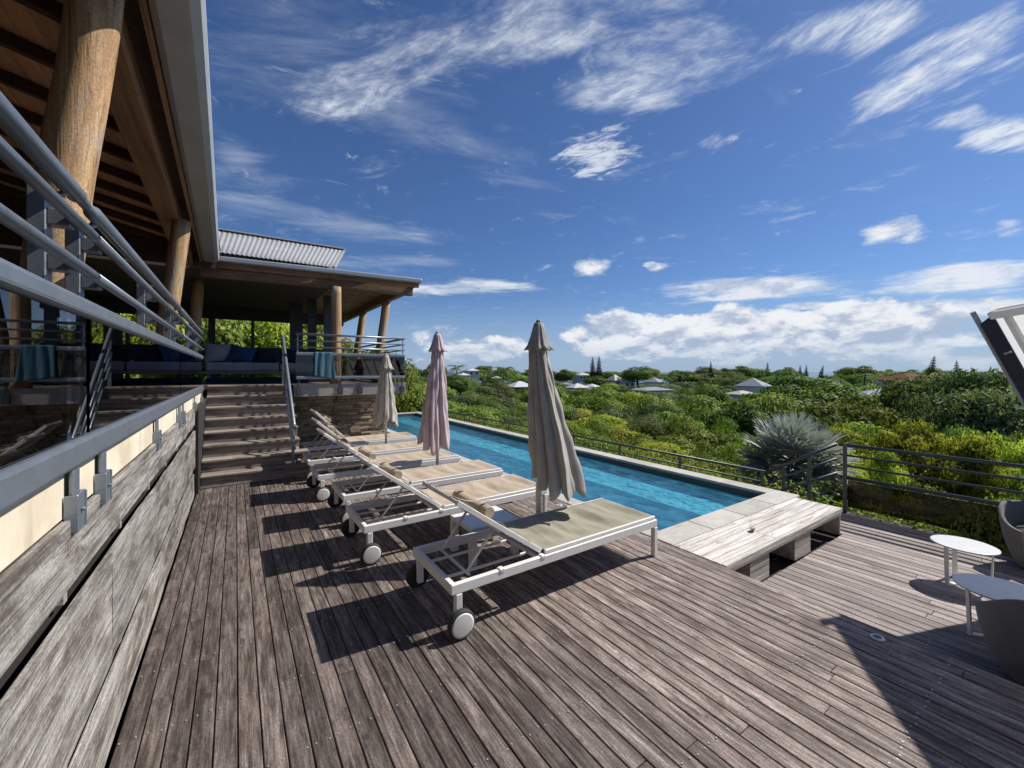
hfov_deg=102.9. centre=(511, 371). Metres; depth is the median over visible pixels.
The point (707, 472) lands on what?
shrub
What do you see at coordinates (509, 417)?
grey green tree
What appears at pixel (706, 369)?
grey green tree
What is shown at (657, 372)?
bushy tree
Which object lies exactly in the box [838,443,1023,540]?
deck railing
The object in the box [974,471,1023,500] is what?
shrub
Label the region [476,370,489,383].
palm tree
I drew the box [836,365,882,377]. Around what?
bushy tree
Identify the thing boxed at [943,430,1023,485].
shrub
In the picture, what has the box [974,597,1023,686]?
tub chair
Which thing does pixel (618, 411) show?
grey green tree
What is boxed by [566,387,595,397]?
bushy tree
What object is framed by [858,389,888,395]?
house
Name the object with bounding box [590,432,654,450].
shrub
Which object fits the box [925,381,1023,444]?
broadleaf tree
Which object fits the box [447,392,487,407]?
grey green tree
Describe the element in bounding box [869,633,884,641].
deck light
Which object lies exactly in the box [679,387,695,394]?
broadleaf tree
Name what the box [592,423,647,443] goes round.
yellow green tree
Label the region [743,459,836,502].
shrub
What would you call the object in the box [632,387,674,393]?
house
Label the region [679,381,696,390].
palm tree
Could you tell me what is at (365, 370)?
balustrade
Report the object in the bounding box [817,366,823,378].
pine tree
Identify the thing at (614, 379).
house
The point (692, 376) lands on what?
palm tree
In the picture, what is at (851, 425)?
yellow green tree
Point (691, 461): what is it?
shrub
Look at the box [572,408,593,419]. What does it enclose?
yellow green tree
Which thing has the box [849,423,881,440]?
bushy tree
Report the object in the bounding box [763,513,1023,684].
deck
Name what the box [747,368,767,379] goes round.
palm tree
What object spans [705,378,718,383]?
palm tree
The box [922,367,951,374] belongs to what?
bushy tree
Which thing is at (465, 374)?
house
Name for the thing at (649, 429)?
broadleaf tree
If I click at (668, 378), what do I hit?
palm tree
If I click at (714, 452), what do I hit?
shrub
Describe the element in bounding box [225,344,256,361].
pillow
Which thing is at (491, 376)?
broadleaf tree
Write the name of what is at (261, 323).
yellow green tree
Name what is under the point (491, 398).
broadleaf tree
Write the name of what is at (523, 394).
bushy tree
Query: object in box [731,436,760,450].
shrub
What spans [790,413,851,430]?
broadleaf tree
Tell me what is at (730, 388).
broadleaf tree
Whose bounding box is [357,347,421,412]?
bushy tree
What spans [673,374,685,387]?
palm tree
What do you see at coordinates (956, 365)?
pine tree
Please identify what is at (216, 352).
pillow
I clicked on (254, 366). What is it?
sofa
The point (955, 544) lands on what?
round table
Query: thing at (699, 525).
pool coping
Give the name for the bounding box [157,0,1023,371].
sky
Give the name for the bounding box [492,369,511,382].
broadleaf tree
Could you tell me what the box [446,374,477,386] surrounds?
grey green tree
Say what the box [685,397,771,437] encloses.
broadleaf tree
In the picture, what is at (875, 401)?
bushy tree
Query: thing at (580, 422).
yellow green tree
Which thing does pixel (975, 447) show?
shrub
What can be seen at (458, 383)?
broadleaf tree
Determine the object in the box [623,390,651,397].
broadleaf tree
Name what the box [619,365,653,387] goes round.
broadleaf tree
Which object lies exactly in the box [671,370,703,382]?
broadleaf tree
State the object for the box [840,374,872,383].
bushy tree
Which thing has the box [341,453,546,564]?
sun lounger
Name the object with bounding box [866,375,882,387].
palm tree
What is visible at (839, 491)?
yellow green tree
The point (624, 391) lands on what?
broadleaf tree
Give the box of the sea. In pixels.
[446,372,995,382]
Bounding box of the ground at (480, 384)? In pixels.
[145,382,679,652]
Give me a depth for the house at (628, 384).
169.72 m
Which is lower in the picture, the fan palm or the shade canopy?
the fan palm
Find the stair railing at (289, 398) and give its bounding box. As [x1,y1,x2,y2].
[281,335,295,463]
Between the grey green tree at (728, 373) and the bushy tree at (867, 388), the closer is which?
the bushy tree at (867, 388)
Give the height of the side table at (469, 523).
0.315 m
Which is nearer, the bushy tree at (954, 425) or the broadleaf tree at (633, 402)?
the bushy tree at (954, 425)
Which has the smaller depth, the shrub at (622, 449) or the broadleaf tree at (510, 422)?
the shrub at (622, 449)
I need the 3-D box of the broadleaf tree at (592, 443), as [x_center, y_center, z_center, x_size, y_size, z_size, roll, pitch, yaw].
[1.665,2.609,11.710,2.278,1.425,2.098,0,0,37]
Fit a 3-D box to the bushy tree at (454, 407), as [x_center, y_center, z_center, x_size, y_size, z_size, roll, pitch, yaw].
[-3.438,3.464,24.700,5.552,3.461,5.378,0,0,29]
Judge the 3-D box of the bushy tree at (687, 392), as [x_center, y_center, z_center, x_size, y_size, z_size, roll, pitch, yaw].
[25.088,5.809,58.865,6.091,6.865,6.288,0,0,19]
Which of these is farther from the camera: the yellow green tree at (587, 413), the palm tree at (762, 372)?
the palm tree at (762, 372)
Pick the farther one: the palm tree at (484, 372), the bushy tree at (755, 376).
the bushy tree at (755, 376)
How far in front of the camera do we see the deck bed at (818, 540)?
4.37 m
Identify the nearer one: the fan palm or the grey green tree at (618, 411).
the fan palm
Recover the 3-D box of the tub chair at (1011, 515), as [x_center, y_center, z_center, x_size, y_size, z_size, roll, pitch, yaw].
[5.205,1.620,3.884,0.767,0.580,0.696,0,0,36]
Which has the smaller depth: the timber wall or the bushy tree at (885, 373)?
the timber wall
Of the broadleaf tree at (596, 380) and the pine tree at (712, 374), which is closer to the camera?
the broadleaf tree at (596, 380)
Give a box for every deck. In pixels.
[109,438,1023,767]
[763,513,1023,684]
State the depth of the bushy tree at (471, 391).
67.52 m
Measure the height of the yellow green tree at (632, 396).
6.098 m
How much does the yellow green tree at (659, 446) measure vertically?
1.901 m
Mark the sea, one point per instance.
(815, 374)
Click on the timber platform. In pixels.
(784, 529)
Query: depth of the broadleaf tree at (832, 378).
139.56 m
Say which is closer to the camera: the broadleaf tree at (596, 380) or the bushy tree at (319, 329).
the bushy tree at (319, 329)
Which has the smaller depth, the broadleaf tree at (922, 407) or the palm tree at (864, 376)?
the broadleaf tree at (922, 407)
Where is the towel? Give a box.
[314,352,335,379]
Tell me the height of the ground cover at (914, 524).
0.539 m
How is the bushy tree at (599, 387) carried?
on the ground at (480, 384)
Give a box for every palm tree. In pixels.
[449,365,467,374]
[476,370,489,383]
[492,366,514,381]
[661,376,677,384]
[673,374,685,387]
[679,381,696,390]
[687,375,701,388]
[698,373,711,380]
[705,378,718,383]
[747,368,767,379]
[753,369,770,377]
[853,373,878,385]
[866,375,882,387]
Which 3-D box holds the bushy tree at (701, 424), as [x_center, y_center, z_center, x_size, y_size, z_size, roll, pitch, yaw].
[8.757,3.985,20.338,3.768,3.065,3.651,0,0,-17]
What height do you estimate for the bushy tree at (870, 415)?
5.798 m
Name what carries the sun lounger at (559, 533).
on the deck at (629, 652)
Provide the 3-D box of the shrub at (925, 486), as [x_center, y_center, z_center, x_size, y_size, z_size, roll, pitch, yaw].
[8.549,3.284,7.648,1.797,2.107,2.129,0,0,-36]
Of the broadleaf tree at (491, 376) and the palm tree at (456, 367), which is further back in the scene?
the broadleaf tree at (491, 376)
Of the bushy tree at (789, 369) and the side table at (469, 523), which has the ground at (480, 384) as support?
the bushy tree at (789, 369)
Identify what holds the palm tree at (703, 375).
on the ground at (480, 384)
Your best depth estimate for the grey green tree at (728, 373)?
187.91 m
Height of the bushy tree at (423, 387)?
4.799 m
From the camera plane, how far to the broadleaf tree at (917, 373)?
210.65 m
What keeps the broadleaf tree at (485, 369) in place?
on the ground at (480, 384)
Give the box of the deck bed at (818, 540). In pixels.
[761,529,838,581]
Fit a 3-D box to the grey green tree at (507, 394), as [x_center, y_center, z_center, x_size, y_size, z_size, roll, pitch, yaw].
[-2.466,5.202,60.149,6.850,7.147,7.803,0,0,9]
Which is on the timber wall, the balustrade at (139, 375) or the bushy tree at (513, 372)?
the balustrade at (139, 375)
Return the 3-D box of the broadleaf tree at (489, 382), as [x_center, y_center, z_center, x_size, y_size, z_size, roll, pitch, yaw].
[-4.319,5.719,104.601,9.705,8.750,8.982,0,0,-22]
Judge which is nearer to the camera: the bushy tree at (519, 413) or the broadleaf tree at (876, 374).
the bushy tree at (519, 413)
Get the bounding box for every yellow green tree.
[84,313,187,379]
[236,321,322,404]
[239,320,289,329]
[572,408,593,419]
[572,413,629,429]
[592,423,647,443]
[615,391,643,406]
[634,441,693,470]
[803,463,903,523]
[823,426,874,454]
[832,421,896,435]
[856,450,920,473]
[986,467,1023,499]
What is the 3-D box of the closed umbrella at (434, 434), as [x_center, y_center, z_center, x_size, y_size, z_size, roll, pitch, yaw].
[-1.100,0.517,5.719,0.490,2.166,0.466,0,0,-34]
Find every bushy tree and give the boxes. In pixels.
[176,318,281,429]
[303,324,322,348]
[303,337,368,379]
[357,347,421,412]
[396,377,425,412]
[406,381,426,402]
[446,387,456,394]
[447,401,501,416]
[451,407,503,424]
[455,386,495,395]
[460,369,485,380]
[491,367,520,375]
[506,374,527,384]
[511,403,527,415]
[512,391,527,406]
[512,407,526,417]
[522,396,572,422]
[556,386,568,399]
[562,390,626,415]
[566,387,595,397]
[567,387,629,402]
[572,437,613,450]
[591,385,618,392]
[598,384,619,389]
[604,382,627,390]
[628,394,676,416]
[640,434,704,464]
[647,368,661,375]
[648,411,698,427]
[659,422,742,452]
[661,370,682,383]
[662,415,705,434]
[668,389,694,396]
[675,395,727,422]
[686,421,716,431]
[695,383,732,398]
[744,392,808,421]
[751,372,771,378]
[775,367,805,375]
[792,392,908,431]
[832,374,844,378]
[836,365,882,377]
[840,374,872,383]
[842,384,880,395]
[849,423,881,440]
[860,396,898,422]
[877,371,900,375]
[894,369,918,373]
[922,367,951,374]
[934,418,990,440]
[937,425,978,441]
[1001,430,1023,446]
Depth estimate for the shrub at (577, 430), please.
15.08 m
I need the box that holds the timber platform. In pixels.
[674,498,841,580]
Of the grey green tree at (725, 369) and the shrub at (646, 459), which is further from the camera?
the grey green tree at (725, 369)
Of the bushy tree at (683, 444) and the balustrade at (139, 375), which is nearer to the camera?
the balustrade at (139, 375)
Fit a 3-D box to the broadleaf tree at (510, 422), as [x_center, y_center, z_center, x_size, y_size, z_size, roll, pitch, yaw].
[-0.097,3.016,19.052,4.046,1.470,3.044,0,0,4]
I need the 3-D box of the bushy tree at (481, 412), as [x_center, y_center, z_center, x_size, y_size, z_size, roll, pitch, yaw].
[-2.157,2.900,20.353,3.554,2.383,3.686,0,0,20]
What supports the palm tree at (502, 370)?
on the ground at (480, 384)
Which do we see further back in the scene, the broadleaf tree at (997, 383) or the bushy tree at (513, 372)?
the bushy tree at (513, 372)
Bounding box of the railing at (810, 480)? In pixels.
[767,443,837,500]
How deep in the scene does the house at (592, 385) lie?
114.74 m
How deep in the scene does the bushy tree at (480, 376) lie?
229.91 m
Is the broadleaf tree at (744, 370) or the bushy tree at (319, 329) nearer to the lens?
the bushy tree at (319, 329)
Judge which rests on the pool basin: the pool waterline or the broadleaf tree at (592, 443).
the pool waterline
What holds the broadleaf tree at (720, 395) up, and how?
on the ground at (480, 384)
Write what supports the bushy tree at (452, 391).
on the ground at (480, 384)
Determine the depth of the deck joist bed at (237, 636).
2.44 m
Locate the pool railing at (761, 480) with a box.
[448,411,765,486]
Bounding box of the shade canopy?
[970,298,1023,407]
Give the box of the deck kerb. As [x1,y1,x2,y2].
[847,511,999,548]
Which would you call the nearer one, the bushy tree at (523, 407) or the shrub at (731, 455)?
the shrub at (731, 455)
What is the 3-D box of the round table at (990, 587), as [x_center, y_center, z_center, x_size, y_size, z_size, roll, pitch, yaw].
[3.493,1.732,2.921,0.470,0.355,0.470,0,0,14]
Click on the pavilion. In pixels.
(295, 284)
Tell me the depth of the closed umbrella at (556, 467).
3.61 m
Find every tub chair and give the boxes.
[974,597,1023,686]
[998,500,1023,567]
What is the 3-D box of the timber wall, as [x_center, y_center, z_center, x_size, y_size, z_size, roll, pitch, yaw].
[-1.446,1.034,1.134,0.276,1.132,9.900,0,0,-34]
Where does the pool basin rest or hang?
in the ground at (480, 384)
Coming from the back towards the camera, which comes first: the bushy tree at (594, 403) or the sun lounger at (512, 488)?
the bushy tree at (594, 403)
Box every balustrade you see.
[0,91,203,533]
[296,332,404,395]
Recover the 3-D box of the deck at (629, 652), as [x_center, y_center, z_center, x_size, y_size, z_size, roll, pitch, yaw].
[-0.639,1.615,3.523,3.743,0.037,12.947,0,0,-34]
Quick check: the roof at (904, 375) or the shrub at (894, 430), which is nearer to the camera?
the shrub at (894, 430)
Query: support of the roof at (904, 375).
on the ground at (480, 384)
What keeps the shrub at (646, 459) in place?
on the ground at (480, 384)
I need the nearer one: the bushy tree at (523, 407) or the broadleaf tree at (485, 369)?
the bushy tree at (523, 407)
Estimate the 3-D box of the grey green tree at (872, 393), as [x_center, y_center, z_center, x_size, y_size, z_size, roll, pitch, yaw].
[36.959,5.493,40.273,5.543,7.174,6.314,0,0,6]
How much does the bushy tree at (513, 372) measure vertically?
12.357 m
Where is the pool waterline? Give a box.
[397,414,760,497]
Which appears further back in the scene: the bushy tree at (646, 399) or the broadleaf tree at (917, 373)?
the broadleaf tree at (917, 373)
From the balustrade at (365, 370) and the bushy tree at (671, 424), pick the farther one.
the bushy tree at (671, 424)
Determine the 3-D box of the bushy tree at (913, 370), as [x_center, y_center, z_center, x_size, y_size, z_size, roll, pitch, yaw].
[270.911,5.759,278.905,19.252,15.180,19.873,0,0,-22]
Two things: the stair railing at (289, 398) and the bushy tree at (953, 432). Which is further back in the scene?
the bushy tree at (953, 432)
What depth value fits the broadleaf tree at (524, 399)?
53.34 m
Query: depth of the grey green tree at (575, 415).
30.48 m
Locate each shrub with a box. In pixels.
[482,420,527,430]
[566,424,620,440]
[583,417,617,432]
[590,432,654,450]
[596,445,631,455]
[622,449,676,467]
[673,458,753,483]
[691,440,743,463]
[692,469,727,478]
[696,441,750,478]
[700,415,741,438]
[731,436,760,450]
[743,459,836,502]
[837,447,913,523]
[854,427,953,497]
[867,460,931,493]
[891,425,943,437]
[892,418,1014,504]
[911,483,1007,529]
[931,494,1015,556]
[941,423,982,441]
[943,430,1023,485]
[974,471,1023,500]
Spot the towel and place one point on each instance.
(324, 367)
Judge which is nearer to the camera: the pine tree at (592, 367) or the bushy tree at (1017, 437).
the bushy tree at (1017, 437)
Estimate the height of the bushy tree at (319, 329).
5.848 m
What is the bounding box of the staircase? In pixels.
[195,384,309,493]
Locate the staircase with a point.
(247, 409)
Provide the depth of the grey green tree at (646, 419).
21.94 m
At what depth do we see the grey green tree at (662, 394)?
85.02 m
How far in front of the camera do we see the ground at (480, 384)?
9.03 m
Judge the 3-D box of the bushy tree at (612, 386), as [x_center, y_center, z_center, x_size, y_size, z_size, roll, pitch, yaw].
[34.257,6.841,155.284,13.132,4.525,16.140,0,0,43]
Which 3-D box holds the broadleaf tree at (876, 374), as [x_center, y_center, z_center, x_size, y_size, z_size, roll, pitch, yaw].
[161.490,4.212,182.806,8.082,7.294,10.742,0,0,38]
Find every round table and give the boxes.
[930,535,1000,584]
[952,573,1023,636]
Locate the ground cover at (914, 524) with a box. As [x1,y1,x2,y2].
[448,413,981,539]
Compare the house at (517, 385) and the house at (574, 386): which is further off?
the house at (517, 385)
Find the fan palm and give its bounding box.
[734,408,862,502]
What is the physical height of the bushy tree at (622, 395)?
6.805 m
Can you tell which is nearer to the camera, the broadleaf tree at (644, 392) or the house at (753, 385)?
the broadleaf tree at (644, 392)
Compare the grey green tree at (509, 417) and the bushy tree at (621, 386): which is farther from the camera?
the bushy tree at (621, 386)
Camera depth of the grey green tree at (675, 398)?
43.33 m
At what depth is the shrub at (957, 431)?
13.12 m
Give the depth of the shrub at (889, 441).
9.08 m
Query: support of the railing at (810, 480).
on the deck kerb
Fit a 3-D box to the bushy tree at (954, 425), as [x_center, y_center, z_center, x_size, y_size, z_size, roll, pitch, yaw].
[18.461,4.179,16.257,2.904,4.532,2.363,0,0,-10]
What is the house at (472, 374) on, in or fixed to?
on the ground at (480, 384)
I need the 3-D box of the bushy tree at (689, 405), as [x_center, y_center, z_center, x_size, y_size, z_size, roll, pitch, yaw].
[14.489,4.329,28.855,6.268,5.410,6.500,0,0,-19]
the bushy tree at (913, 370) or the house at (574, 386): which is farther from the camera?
the bushy tree at (913, 370)
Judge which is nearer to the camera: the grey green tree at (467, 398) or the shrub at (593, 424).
the shrub at (593, 424)
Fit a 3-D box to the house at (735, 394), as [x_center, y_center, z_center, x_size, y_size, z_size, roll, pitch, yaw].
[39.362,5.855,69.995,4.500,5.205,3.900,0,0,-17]
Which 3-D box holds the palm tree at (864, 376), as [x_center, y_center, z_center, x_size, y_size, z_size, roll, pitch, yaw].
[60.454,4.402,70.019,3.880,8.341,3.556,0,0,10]
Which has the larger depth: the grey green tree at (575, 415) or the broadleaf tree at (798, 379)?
the broadleaf tree at (798, 379)
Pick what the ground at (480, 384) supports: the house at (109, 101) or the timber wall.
the house at (109, 101)
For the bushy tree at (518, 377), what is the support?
on the ground at (480, 384)
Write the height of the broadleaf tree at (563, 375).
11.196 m
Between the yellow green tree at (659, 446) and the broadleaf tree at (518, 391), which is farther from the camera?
the broadleaf tree at (518, 391)
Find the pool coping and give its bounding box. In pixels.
[387,412,798,546]
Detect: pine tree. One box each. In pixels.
[589,358,595,375]
[595,358,602,384]
[708,362,713,377]
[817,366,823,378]
[926,355,936,376]
[953,360,958,373]
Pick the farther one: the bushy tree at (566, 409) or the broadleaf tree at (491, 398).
the broadleaf tree at (491, 398)
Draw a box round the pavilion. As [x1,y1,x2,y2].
[0,228,421,450]
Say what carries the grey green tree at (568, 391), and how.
on the ground at (480, 384)
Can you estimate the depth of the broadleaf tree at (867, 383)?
95.11 m
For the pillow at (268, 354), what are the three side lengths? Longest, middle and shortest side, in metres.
0.460 x 0.360 x 0.160 m
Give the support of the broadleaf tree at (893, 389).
on the ground at (480, 384)
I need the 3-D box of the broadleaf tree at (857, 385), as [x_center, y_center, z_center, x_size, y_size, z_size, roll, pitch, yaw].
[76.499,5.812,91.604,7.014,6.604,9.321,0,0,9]
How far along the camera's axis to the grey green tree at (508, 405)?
44.15 m
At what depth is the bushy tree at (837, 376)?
231.87 m
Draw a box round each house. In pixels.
[0,0,220,767]
[457,373,468,377]
[466,369,478,384]
[508,381,527,390]
[565,383,589,389]
[573,372,591,385]
[586,384,598,389]
[606,375,621,390]
[618,378,634,390]
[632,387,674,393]
[643,377,664,384]
[727,390,755,399]
[734,378,771,393]
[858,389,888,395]
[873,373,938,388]
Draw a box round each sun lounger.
[300,409,416,459]
[302,418,435,480]
[306,428,460,501]
[327,440,502,523]
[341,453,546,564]
[406,481,656,640]
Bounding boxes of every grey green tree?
[418,368,428,376]
[419,376,427,385]
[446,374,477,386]
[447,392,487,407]
[450,403,489,410]
[472,383,518,405]
[474,365,492,382]
[489,396,522,415]
[493,415,527,424]
[562,389,575,394]
[563,403,583,422]
[584,404,637,418]
[621,413,666,428]
[635,399,685,418]
[636,383,684,392]
[649,391,672,396]
[653,391,689,404]
[672,381,695,387]
[695,366,722,374]
[713,375,748,386]
[717,371,744,379]
[721,368,731,371]
[833,367,854,375]
[865,391,888,399]
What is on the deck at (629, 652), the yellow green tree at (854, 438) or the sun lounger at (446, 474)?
the sun lounger at (446, 474)
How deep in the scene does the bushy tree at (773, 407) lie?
23.47 m
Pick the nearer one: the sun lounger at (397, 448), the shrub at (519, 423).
the sun lounger at (397, 448)
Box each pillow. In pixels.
[204,343,232,361]
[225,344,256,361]
[257,347,280,361]
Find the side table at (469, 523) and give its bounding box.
[450,505,518,566]
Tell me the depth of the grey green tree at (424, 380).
102.97 m
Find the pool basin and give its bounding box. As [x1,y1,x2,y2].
[388,416,750,530]
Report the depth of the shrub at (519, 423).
16.59 m
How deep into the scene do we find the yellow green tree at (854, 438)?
12.77 m
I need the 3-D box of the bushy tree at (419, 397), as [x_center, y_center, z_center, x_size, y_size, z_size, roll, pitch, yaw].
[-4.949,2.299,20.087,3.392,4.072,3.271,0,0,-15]
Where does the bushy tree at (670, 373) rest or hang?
on the ground at (480, 384)
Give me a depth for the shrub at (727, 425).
17.56 m
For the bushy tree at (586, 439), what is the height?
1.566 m
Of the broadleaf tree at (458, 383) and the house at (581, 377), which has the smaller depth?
the broadleaf tree at (458, 383)
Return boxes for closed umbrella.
[371,354,398,443]
[417,331,454,488]
[519,319,586,553]
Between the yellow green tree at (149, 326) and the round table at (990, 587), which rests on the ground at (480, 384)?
the yellow green tree at (149, 326)
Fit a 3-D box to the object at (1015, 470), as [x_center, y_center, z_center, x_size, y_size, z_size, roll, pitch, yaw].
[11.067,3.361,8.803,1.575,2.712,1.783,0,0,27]
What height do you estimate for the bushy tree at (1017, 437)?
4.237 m
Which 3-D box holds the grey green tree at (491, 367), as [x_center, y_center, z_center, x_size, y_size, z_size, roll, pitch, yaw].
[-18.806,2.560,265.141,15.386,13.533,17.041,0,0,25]
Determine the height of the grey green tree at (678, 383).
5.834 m
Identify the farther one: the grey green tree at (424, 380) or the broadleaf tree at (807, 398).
the grey green tree at (424, 380)
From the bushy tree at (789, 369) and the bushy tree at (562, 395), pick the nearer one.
the bushy tree at (562, 395)
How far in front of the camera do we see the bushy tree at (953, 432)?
15.76 m
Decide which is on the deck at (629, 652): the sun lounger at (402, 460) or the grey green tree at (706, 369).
the sun lounger at (402, 460)
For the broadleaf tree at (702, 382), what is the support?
on the ground at (480, 384)
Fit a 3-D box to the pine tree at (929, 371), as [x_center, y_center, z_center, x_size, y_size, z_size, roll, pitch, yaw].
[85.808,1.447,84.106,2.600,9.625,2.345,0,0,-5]
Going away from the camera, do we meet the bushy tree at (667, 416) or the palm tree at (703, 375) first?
the bushy tree at (667, 416)
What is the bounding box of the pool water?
[387,415,742,525]
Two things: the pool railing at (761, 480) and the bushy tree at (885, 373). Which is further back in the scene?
the bushy tree at (885, 373)
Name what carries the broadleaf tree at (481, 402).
on the ground at (480, 384)
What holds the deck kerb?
on the ground at (480, 384)
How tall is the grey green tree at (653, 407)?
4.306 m
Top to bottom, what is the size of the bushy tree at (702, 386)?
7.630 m
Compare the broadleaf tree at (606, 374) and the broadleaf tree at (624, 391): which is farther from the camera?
the broadleaf tree at (606, 374)
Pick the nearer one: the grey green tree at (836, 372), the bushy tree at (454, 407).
the bushy tree at (454, 407)
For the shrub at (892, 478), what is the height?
2.699 m
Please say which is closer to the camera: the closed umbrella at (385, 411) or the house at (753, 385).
the closed umbrella at (385, 411)
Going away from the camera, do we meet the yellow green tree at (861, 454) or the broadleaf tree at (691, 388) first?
the yellow green tree at (861, 454)
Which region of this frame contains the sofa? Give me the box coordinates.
[204,348,343,381]
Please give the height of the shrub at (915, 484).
2.676 m
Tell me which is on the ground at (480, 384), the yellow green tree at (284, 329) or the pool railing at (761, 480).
the yellow green tree at (284, 329)
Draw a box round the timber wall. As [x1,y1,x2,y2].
[0,409,195,767]
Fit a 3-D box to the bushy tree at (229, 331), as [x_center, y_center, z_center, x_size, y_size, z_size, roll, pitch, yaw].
[-10.866,0.420,14.983,4.132,6.030,4.563,0,0,36]
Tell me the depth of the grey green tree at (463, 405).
28.61 m
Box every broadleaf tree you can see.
[446,374,477,395]
[471,397,511,416]
[473,393,510,412]
[476,366,490,374]
[479,377,515,391]
[484,373,507,381]
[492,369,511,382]
[498,420,527,426]
[513,387,527,394]
[517,394,527,405]
[553,369,577,381]
[555,384,569,388]
[575,439,605,450]
[581,375,611,384]
[601,371,621,378]
[618,389,635,392]
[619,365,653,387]
[620,420,670,441]
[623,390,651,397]
[624,399,678,412]
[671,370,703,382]
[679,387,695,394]
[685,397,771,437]
[690,386,732,402]
[695,377,719,385]
[706,384,736,392]
[730,365,756,377]
[742,380,868,411]
[759,370,841,389]
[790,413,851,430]
[819,375,846,385]
[840,383,866,388]
[855,382,872,386]
[864,373,884,377]
[870,371,971,418]
[886,390,1020,435]
[901,371,937,375]
[904,366,1014,399]
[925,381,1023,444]
[988,373,1008,387]
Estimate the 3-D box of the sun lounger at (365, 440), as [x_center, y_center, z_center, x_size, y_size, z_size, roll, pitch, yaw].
[-2.862,1.138,7.669,1.997,0.924,0.764,0,0,-34]
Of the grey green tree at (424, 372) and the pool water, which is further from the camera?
the grey green tree at (424, 372)
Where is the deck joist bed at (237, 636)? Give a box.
[160,463,314,767]
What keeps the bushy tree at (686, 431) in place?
on the ground at (480, 384)
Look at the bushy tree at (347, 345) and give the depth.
17.42 m
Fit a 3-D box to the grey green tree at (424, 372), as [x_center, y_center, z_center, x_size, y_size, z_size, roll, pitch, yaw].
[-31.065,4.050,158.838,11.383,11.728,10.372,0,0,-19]
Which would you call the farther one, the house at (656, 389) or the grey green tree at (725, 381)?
the house at (656, 389)
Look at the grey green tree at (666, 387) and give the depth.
115.59 m
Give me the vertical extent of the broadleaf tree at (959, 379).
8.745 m
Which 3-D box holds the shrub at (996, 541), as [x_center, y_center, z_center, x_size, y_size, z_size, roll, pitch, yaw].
[5.401,2.360,4.584,1.095,1.965,1.103,0,0,-34]
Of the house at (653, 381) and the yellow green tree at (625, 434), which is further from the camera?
the house at (653, 381)
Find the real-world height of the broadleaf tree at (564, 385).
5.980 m
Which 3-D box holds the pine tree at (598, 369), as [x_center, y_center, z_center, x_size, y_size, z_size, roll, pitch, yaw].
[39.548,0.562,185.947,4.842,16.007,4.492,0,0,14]

